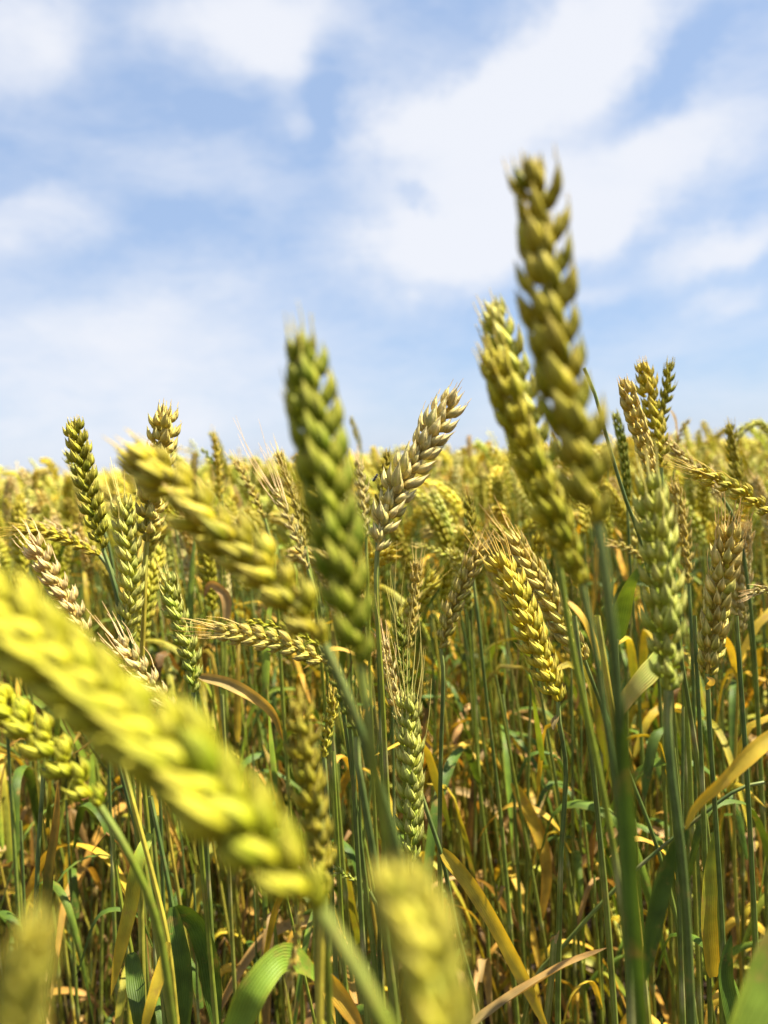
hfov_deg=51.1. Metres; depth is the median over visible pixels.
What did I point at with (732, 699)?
wheat stalk
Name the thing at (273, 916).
wheat stalk
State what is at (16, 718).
wheat stalk
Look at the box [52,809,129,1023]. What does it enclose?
wheat stalk
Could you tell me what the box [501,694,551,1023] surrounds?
wheat stalk
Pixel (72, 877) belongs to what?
wheat stalk
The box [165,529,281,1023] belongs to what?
wheat stalk
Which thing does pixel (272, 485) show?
wheat stalk
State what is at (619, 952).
wheat stalk
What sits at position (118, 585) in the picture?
wheat stalk
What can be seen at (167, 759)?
wheat stalk
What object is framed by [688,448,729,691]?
wheat stalk
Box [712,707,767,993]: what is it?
wheat stalk
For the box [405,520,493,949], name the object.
wheat stalk
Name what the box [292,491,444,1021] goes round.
wheat stalk
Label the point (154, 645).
wheat stalk
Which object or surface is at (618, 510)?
wheat stalk
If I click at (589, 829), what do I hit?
wheat stalk
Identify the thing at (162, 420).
wheat stalk
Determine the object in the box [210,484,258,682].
wheat stalk
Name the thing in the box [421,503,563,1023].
wheat stalk
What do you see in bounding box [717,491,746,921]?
wheat stalk
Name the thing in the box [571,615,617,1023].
wheat stalk
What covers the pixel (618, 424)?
wheat stalk
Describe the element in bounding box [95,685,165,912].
wheat stalk
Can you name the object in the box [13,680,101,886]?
wheat stalk
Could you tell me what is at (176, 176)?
sky
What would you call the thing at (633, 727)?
wheat stalk
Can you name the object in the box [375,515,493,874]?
wheat stalk
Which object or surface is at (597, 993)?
wheat stalk
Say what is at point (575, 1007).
wheat stalk
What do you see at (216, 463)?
wheat stalk
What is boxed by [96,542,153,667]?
wheat stalk
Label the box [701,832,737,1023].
wheat stalk
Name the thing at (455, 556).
wheat stalk
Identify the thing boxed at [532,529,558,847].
wheat stalk
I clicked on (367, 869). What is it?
wheat stalk
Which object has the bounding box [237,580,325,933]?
wheat stalk
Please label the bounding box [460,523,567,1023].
wheat stalk
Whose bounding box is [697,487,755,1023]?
wheat stalk
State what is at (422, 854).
wheat stalk
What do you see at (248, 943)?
wheat stalk
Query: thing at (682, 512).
wheat stalk
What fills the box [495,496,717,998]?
wheat stalk
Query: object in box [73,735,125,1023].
wheat stalk
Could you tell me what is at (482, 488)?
wheat stalk
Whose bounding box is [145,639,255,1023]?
wheat stalk
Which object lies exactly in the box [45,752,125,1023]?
wheat stalk
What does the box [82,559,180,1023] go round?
wheat stalk
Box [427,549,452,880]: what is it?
wheat stalk
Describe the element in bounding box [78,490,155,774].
wheat stalk
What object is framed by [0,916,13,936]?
wheat stalk
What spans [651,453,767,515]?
wheat stalk
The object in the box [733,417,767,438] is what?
wheat stalk
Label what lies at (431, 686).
wheat stalk
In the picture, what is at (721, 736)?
wheat stalk
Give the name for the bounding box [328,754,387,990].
wheat stalk
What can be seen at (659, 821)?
wheat stalk
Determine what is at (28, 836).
wheat stalk
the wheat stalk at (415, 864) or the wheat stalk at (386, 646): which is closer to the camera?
the wheat stalk at (386, 646)
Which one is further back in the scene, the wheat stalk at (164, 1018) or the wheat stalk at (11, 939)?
the wheat stalk at (11, 939)
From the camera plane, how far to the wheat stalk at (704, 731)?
0.83 m
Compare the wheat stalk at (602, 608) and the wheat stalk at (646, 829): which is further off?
the wheat stalk at (602, 608)
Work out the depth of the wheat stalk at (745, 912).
0.74 m
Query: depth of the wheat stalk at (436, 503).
0.86 m
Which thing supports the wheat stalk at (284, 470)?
on the ground
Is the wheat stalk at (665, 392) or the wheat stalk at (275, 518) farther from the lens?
the wheat stalk at (275, 518)
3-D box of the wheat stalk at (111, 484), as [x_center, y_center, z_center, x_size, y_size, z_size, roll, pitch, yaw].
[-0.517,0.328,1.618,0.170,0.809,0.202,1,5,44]
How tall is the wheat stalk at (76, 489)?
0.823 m
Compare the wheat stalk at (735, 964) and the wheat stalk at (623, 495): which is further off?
the wheat stalk at (735, 964)
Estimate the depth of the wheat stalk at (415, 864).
0.72 m
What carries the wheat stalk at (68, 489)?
on the ground
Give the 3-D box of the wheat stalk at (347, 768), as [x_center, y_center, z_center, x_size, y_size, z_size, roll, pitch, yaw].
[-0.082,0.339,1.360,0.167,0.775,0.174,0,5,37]
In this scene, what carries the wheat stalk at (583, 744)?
on the ground
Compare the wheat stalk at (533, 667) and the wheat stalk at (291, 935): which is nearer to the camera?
the wheat stalk at (291, 935)
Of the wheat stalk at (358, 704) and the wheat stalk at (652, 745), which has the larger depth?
the wheat stalk at (358, 704)
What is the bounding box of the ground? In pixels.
[1,506,762,1023]
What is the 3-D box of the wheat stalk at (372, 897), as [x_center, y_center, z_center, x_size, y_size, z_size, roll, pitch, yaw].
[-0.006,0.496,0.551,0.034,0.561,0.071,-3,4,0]
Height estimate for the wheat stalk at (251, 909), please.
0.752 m
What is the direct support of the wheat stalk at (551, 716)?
on the ground
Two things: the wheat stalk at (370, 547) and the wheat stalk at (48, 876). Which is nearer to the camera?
the wheat stalk at (48, 876)
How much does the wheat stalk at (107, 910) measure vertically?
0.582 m
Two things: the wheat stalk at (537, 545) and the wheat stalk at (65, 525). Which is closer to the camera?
the wheat stalk at (537, 545)
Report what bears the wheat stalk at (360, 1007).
on the ground
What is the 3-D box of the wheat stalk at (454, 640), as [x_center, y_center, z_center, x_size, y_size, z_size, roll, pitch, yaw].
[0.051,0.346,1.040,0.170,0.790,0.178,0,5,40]
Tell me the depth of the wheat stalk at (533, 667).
1.21 m
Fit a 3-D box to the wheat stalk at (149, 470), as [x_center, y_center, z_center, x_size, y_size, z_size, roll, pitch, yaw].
[0.000,0.382,0.266,0.111,0.823,0.059,-5,4,-31]
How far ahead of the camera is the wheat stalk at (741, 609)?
0.66 m
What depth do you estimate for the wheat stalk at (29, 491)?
1.34 m
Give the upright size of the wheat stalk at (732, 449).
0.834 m
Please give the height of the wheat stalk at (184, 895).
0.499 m
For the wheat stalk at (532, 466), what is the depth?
0.24 m
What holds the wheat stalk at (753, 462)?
on the ground
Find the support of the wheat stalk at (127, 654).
on the ground
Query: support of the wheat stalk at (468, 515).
on the ground
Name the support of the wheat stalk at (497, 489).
on the ground
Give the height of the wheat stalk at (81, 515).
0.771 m
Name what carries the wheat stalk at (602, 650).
on the ground
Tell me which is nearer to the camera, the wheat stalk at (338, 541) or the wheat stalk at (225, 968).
the wheat stalk at (338, 541)
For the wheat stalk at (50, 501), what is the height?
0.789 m
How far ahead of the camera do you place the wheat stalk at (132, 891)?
0.40 m
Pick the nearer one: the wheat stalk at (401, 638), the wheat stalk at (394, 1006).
the wheat stalk at (394, 1006)
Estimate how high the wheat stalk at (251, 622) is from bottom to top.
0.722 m
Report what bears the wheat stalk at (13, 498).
on the ground
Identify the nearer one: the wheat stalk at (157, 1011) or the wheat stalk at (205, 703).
the wheat stalk at (157, 1011)
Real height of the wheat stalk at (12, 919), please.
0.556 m
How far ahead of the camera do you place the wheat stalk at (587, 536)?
1.35 m
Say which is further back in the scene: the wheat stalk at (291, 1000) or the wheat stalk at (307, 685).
the wheat stalk at (307, 685)
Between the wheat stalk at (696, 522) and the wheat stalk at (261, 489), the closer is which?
the wheat stalk at (696, 522)
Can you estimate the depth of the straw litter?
1.23 m
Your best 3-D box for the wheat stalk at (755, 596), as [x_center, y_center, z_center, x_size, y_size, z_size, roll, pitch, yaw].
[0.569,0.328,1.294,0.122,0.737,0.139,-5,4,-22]
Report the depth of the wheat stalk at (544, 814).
0.71 m
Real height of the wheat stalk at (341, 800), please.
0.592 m
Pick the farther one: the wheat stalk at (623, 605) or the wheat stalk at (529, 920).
the wheat stalk at (529, 920)
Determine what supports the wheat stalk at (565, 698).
on the ground
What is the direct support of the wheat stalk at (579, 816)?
on the ground
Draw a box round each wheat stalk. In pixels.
[0,495,62,1023]
[0,509,99,955]
[0,511,63,817]
[0,511,169,1023]
[0,517,35,831]
[0,517,150,1023]
[0,565,394,1023]
[0,683,176,1023]
[0,753,79,1016]
[0,803,14,932]
[0,820,25,929]
[0,846,114,1023]
[0,895,58,1023]
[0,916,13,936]
[1,469,29,589]
[2,519,70,1014]
[3,506,12,748]
[3,742,47,879]
[5,506,27,794]
[5,703,43,919]
[8,936,13,951]
[13,517,168,1023]
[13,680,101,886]
[13,798,93,1022]
[15,503,101,875]
[21,472,83,745]
[22,687,78,850]
[23,691,126,1023]
[24,482,101,910]
[25,543,166,1023]
[34,560,207,1023]
[34,768,59,923]
[35,536,166,1021]
[36,517,151,972]
[44,489,70,590]
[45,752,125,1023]
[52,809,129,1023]
[61,448,151,984]
[62,415,161,923]
[64,474,116,618]
[65,502,135,931]
[65,800,79,1023]
[69,495,115,833]
[69,497,109,883]
[70,637,196,1023]
[72,764,119,1000]
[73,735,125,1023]
[74,492,102,639]
[74,742,165,915]
[75,906,156,1023]
[78,481,111,619]
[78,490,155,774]
[78,505,152,975]
[79,487,126,895]
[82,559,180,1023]
[88,603,218,1023]
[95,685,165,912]
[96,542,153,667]
[101,428,401,865]
[102,474,117,772]
[103,457,162,1023]
[109,830,144,1023]
[111,773,179,1023]
[118,769,167,1023]
[130,512,173,893]
[131,537,295,991]
[135,399,181,1003]
[137,854,169,948]
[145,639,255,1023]
[148,795,221,1023]
[151,995,161,1023]
[154,559,214,942]
[155,709,253,1023]
[157,644,226,1020]
[159,484,262,777]
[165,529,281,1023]
[173,831,195,1021]
[174,616,370,1023]
[179,558,320,1018]
[182,487,348,942]
[183,494,238,692]
[191,873,203,1023]
[194,448,260,726]
[196,537,358,1023]
[198,581,282,995]
[200,447,236,947]
[200,680,242,944]
[208,512,262,730]
[208,658,305,1023]
[210,425,228,904]
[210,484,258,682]
[210,541,401,1023]
[210,694,254,1023]
[212,538,299,1019]
[220,746,305,1023]
[224,504,315,769]
[224,617,315,787]
[225,449,304,1023]
[225,485,259,719]
[229,584,298,808]
[231,516,333,878]
[236,417,350,980]
[236,517,342,1023]
[237,478,305,782]
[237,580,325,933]
[244,618,380,995]
[244,886,259,1023]
[248,476,266,650]
[255,772,293,1023]
[257,475,315,586]
[264,751,347,1019]
[266,435,348,992]
[266,728,311,1023]
[267,511,426,985]
[268,472,314,615]
[273,791,295,1023]
[276,661,372,815]
[277,820,305,1003]
[279,485,374,802]
[280,300,406,1020]
[280,814,342,1016]
[282,478,452,898]
[283,684,336,1023]
[284,546,530,949]
[284,899,316,1003]
[286,900,401,1023]
[287,644,346,943]
[291,687,369,950]
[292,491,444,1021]
[292,514,355,1012]
[293,560,452,1023]
[293,704,344,905]
[296,673,313,914]
[304,646,400,990]
[315,570,505,1020]
[315,799,326,1023]
[317,741,379,982]
[318,645,400,1023]
[319,681,341,1023]
[326,789,364,1023]
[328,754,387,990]
[333,865,382,999]
[336,576,391,1004]
[336,699,418,1020]
[338,537,471,984]
[350,444,384,1003]
[352,478,409,831]
[357,633,402,799]
[361,456,420,844]
[368,379,470,1022]
[368,849,473,1023]
[371,525,501,997]
[373,635,461,831]
[374,477,499,799]
[375,448,391,1011]
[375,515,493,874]
[375,548,431,864]
[376,451,397,702]
[380,538,499,781]
[380,618,408,858]
[381,584,478,1003]
[382,450,454,720]
[383,489,513,798]
[385,561,410,730]
[387,527,530,1013]
[387,609,474,939]
[397,500,530,1023]
[404,541,425,689]
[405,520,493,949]
[406,542,493,1023]
[413,486,545,1013]
[418,788,546,1023]
[419,804,467,946]
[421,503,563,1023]
[422,524,623,1017]
[423,515,609,1023]
[424,476,591,1023]
[424,544,520,1023]
[426,485,490,938]
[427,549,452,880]
[430,479,557,929]
[434,461,498,781]
[437,523,495,892]
[439,468,491,783]
[446,506,566,1023]
[448,476,492,866]
[452,518,522,1014]
[453,508,531,903]
[454,464,517,729]
[459,467,519,1023]
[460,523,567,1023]
[461,668,552,1021]
[462,513,550,904]
[472,326,634,1023]
[473,287,624,963]
[473,469,535,748]
[473,477,498,701]
[474,931,605,1023]
[475,645,579,997]
[479,472,582,879]
[479,496,698,1023]
[479,519,650,1023]
[491,520,605,848]
[494,674,672,1012]
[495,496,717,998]
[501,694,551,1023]
[503,143,645,1023]
[505,485,577,786]
[505,786,598,1023]
[509,468,567,823]
[509,658,578,1023]
[510,480,604,934]
[519,476,587,861]
[521,781,764,1023]
[523,529,625,1010]
[524,547,638,846]
[527,749,623,1023]
[529,715,584,1023]
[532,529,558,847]
[535,691,587,995]
[535,739,620,1023]
[537,672,591,1023]
[540,594,653,1023]
[541,582,637,860]
[542,467,649,904]
[545,734,589,1023]
[559,486,648,789]
[559,505,651,819]
[563,507,745,1008]
[563,874,603,1023]
[564,837,621,1023]
[565,473,679,796]
[565,534,585,767]
[567,641,631,847]
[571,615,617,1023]
[575,738,693,1023]
[578,492,746,1023]
[578,503,736,1023]
[583,367,682,824]
[583,570,646,808]
[586,495,739,992]
[590,525,680,946]
[593,446,736,824]
[593,734,758,1023]
[594,615,650,1023]
[596,477,662,915]
[601,512,763,986]
[603,667,705,1011]
[603,827,622,974]
[605,538,676,1023]
[610,409,655,1017]
[610,450,649,678]
[610,836,684,984]
[611,652,685,1023]
[615,563,644,1016]
[617,376,710,848]
[620,706,767,1023]
[632,440,695,1023]
[633,538,716,760]
[634,355,702,1023]
[636,585,699,965]
[637,841,738,1023]
[638,461,767,887]
[639,791,686,1023]
[642,615,718,1009]
[644,731,767,980]
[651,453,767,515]
[653,355,680,796]
[654,707,717,979]
[662,435,767,930]
[663,457,764,927]
[666,471,703,1023]
[670,410,691,1023]
[680,444,767,981]
[680,535,767,866]
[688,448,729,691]
[692,615,712,1023]
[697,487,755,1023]
[698,629,764,978]
[698,927,715,1023]
[700,738,752,1023]
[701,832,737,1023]
[704,449,758,570]
[704,667,767,1018]
[709,462,767,769]
[709,760,750,961]
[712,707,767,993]
[715,500,758,975]
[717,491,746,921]
[723,416,767,871]
[725,464,767,726]
[725,915,764,935]
[729,928,767,1023]
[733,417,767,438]
[734,615,758,953]
[738,584,767,602]
[743,465,767,679]
[745,451,767,812]
[757,835,767,911]
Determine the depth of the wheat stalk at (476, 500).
1.72 m
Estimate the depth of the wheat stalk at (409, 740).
0.43 m
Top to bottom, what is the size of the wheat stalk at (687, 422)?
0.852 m
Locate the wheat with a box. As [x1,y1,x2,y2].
[0,447,767,1023]
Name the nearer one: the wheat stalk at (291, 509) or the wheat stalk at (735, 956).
the wheat stalk at (735, 956)
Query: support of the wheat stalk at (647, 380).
on the ground
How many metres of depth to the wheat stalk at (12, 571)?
1.25 m
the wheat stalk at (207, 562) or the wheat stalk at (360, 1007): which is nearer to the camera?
the wheat stalk at (360, 1007)
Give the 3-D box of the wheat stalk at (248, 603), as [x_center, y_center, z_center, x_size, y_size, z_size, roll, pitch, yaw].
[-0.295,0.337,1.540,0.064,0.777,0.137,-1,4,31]
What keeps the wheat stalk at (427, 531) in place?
on the ground
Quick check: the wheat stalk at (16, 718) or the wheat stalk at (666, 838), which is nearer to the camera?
the wheat stalk at (16, 718)
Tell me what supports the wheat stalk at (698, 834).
on the ground
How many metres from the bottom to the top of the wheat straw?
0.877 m
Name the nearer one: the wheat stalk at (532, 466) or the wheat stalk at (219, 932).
the wheat stalk at (532, 466)
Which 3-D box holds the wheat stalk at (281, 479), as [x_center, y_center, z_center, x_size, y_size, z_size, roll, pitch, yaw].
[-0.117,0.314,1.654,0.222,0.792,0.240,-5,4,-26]
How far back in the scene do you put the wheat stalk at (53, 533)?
0.55 m
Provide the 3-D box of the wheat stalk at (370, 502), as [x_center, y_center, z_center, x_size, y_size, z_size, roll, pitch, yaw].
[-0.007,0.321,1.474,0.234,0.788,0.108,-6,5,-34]
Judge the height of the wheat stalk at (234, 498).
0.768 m
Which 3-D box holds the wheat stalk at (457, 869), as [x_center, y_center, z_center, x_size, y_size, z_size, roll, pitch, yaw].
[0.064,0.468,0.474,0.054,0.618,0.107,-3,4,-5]
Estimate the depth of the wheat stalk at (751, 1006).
0.21 m
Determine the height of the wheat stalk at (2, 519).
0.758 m
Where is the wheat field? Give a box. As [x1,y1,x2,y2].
[0,416,767,625]
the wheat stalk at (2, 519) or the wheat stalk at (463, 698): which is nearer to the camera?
the wheat stalk at (463, 698)
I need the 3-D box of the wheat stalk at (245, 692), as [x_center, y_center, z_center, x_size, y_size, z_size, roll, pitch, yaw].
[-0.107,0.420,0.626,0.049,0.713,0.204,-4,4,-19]
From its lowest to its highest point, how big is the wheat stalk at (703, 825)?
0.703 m
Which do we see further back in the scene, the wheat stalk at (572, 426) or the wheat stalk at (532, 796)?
the wheat stalk at (532, 796)
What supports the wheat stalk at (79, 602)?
on the ground
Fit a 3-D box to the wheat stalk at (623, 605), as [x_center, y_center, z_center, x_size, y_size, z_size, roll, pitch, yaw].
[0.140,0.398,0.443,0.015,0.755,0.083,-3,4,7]
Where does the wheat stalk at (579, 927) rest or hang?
on the ground
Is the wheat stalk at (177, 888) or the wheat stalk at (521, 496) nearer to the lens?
the wheat stalk at (177, 888)
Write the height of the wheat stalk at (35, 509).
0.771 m
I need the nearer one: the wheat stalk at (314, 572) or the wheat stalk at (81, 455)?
the wheat stalk at (81, 455)
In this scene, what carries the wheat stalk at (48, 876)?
on the ground
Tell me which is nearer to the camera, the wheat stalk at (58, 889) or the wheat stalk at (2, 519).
the wheat stalk at (58, 889)
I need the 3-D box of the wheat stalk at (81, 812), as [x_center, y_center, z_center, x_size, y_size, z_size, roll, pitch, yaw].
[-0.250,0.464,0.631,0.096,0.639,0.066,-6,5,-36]
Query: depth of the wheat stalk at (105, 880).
1.16 m
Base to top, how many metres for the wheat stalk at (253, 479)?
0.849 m
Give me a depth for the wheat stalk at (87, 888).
1.15 m
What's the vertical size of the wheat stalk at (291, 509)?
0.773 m
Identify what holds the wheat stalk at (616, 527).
on the ground
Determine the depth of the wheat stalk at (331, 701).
0.42 m
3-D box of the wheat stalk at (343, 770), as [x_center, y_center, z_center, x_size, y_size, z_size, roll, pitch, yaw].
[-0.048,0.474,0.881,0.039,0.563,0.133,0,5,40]
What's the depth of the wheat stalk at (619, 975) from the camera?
0.95 m
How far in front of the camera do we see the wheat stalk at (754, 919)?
0.47 m
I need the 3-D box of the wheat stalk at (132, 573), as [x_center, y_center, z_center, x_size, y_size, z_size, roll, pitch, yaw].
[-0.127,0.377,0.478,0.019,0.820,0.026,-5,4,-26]
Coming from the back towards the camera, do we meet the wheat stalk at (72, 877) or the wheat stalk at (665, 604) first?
the wheat stalk at (72, 877)
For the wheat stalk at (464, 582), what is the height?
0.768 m
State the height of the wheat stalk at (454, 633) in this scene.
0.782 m
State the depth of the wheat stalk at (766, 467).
1.67 m
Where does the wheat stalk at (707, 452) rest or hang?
on the ground
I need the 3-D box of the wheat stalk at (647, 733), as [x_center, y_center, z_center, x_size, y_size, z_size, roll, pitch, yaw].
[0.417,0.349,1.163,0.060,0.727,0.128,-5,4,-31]
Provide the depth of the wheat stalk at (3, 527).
1.35 m
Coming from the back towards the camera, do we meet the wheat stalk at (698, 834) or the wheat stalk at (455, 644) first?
the wheat stalk at (455, 644)
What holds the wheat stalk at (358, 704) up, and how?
on the ground
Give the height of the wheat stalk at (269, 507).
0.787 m
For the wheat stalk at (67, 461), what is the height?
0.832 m
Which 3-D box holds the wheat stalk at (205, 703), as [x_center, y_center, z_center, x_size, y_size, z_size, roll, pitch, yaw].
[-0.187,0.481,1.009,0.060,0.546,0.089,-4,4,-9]
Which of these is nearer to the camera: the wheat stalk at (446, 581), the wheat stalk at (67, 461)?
the wheat stalk at (67, 461)
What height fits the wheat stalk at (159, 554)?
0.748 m
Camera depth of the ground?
1.25 m
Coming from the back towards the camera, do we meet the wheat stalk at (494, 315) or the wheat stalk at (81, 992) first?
the wheat stalk at (81, 992)
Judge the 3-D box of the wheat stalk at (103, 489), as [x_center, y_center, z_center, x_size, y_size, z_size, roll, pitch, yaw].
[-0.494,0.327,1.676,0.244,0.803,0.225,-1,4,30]
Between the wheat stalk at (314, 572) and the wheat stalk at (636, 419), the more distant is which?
the wheat stalk at (314, 572)
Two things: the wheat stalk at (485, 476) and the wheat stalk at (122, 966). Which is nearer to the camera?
the wheat stalk at (122, 966)
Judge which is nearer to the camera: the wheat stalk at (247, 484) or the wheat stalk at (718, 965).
the wheat stalk at (718, 965)
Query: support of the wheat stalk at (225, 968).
on the ground
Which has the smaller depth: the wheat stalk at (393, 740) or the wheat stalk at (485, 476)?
the wheat stalk at (393, 740)
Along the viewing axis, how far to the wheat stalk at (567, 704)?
1.37 m
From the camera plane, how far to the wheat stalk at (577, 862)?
0.75 m
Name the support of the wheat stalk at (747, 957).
on the ground
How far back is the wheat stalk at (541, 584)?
0.52 m
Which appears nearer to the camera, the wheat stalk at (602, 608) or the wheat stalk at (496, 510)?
the wheat stalk at (496, 510)
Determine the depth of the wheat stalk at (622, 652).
1.07 m
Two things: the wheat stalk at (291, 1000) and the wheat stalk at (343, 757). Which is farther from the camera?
the wheat stalk at (291, 1000)
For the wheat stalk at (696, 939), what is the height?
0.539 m
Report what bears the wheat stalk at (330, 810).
on the ground
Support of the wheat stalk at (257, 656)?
on the ground
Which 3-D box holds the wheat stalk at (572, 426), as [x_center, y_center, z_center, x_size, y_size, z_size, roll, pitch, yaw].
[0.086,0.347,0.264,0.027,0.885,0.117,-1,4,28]
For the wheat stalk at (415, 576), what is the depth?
0.54 m
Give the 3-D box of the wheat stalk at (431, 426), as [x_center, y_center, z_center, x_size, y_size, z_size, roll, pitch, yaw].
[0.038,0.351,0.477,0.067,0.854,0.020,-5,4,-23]
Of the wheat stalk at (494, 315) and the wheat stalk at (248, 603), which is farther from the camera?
the wheat stalk at (248, 603)
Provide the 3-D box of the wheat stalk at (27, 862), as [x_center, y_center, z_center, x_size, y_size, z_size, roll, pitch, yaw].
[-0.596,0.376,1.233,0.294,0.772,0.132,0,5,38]
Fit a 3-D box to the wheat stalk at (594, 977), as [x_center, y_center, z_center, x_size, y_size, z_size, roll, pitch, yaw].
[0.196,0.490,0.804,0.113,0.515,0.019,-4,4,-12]
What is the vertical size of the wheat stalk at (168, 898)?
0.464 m
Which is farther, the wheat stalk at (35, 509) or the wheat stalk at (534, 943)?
the wheat stalk at (35, 509)
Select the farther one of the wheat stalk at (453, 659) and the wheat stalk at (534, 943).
the wheat stalk at (453, 659)
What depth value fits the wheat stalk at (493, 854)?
1.32 m
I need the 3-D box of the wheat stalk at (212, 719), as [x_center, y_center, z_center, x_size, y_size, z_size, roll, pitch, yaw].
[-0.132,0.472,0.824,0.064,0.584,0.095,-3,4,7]
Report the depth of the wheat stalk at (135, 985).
0.47 m
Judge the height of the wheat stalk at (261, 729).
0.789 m
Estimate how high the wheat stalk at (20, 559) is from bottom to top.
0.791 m
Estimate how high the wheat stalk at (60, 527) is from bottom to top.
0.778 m
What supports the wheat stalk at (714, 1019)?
on the ground
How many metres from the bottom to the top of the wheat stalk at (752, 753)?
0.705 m
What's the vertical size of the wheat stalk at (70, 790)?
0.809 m
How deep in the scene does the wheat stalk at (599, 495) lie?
1.39 m
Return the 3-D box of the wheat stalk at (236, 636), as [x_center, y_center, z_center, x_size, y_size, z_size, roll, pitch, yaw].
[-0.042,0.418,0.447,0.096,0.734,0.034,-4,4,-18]
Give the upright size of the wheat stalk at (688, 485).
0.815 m
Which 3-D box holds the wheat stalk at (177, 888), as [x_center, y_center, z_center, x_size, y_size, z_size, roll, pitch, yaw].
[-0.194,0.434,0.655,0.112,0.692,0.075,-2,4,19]
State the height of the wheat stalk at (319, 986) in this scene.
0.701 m
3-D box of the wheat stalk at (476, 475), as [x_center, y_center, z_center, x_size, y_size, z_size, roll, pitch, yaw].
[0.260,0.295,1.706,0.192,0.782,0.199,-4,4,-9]
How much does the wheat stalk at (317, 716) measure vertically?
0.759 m
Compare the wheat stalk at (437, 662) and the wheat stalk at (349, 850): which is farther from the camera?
the wheat stalk at (437, 662)
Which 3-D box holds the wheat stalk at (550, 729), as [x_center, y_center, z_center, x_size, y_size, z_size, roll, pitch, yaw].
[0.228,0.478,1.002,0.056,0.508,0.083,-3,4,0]
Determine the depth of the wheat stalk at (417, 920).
0.10 m
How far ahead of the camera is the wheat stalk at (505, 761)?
0.89 m
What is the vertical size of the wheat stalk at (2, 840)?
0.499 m
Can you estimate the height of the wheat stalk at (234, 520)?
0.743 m
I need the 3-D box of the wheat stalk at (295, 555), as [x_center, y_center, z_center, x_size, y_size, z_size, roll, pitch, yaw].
[0.002,0.398,0.726,0.206,0.733,0.222,-1,4,24]
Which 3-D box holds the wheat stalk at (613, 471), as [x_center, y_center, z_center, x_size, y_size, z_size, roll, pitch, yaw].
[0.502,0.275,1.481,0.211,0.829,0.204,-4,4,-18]
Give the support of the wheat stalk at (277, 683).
on the ground
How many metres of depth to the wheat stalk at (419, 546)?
0.76 m
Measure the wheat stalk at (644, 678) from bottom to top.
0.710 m
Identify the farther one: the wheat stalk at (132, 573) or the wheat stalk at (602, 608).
the wheat stalk at (602, 608)
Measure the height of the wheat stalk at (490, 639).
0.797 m
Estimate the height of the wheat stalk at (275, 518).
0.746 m
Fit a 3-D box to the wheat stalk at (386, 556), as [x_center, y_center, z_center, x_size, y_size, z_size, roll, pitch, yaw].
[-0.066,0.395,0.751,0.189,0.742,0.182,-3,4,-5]
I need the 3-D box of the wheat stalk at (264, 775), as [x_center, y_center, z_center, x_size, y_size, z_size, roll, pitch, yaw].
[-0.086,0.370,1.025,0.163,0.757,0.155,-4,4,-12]
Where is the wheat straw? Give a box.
[0,446,767,1023]
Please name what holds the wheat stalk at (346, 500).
on the ground
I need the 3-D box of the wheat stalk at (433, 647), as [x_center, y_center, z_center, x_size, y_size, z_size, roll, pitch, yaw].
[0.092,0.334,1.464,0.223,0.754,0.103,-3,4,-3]
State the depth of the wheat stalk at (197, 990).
0.59 m
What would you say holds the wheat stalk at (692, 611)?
on the ground
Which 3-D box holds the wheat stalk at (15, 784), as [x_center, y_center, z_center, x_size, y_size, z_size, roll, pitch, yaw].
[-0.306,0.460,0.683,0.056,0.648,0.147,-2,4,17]
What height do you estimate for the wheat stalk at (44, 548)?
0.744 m
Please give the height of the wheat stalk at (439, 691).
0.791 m
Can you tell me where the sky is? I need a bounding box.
[0,0,767,478]
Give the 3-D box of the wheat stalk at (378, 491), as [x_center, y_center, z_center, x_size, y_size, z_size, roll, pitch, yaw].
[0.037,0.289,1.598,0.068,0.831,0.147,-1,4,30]
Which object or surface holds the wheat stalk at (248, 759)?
on the ground
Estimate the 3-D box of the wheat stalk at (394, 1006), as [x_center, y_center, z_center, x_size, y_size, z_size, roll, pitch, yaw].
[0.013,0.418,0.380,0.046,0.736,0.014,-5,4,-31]
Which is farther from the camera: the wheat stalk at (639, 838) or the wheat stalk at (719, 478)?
the wheat stalk at (639, 838)
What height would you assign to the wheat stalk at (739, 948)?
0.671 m
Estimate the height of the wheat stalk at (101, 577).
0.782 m
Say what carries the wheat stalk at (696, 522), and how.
on the ground
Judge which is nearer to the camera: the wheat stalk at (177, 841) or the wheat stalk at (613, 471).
the wheat stalk at (177, 841)
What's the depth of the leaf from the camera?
0.32 m
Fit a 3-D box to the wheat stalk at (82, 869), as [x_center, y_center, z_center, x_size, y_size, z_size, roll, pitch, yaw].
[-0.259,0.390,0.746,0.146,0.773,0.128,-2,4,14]
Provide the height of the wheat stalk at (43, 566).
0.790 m
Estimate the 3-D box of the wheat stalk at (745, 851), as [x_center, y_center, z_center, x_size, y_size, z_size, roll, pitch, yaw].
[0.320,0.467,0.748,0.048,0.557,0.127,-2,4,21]
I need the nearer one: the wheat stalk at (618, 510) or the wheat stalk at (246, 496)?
the wheat stalk at (618, 510)
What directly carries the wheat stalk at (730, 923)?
on the ground
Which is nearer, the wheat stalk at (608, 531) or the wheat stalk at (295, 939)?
the wheat stalk at (295, 939)
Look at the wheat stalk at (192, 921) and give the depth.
0.46 m
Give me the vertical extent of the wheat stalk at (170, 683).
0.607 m
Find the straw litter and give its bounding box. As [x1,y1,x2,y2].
[0,642,764,1023]
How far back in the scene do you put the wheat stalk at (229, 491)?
1.46 m
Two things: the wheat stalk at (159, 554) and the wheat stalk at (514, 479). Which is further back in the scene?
the wheat stalk at (514, 479)
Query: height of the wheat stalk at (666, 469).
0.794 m

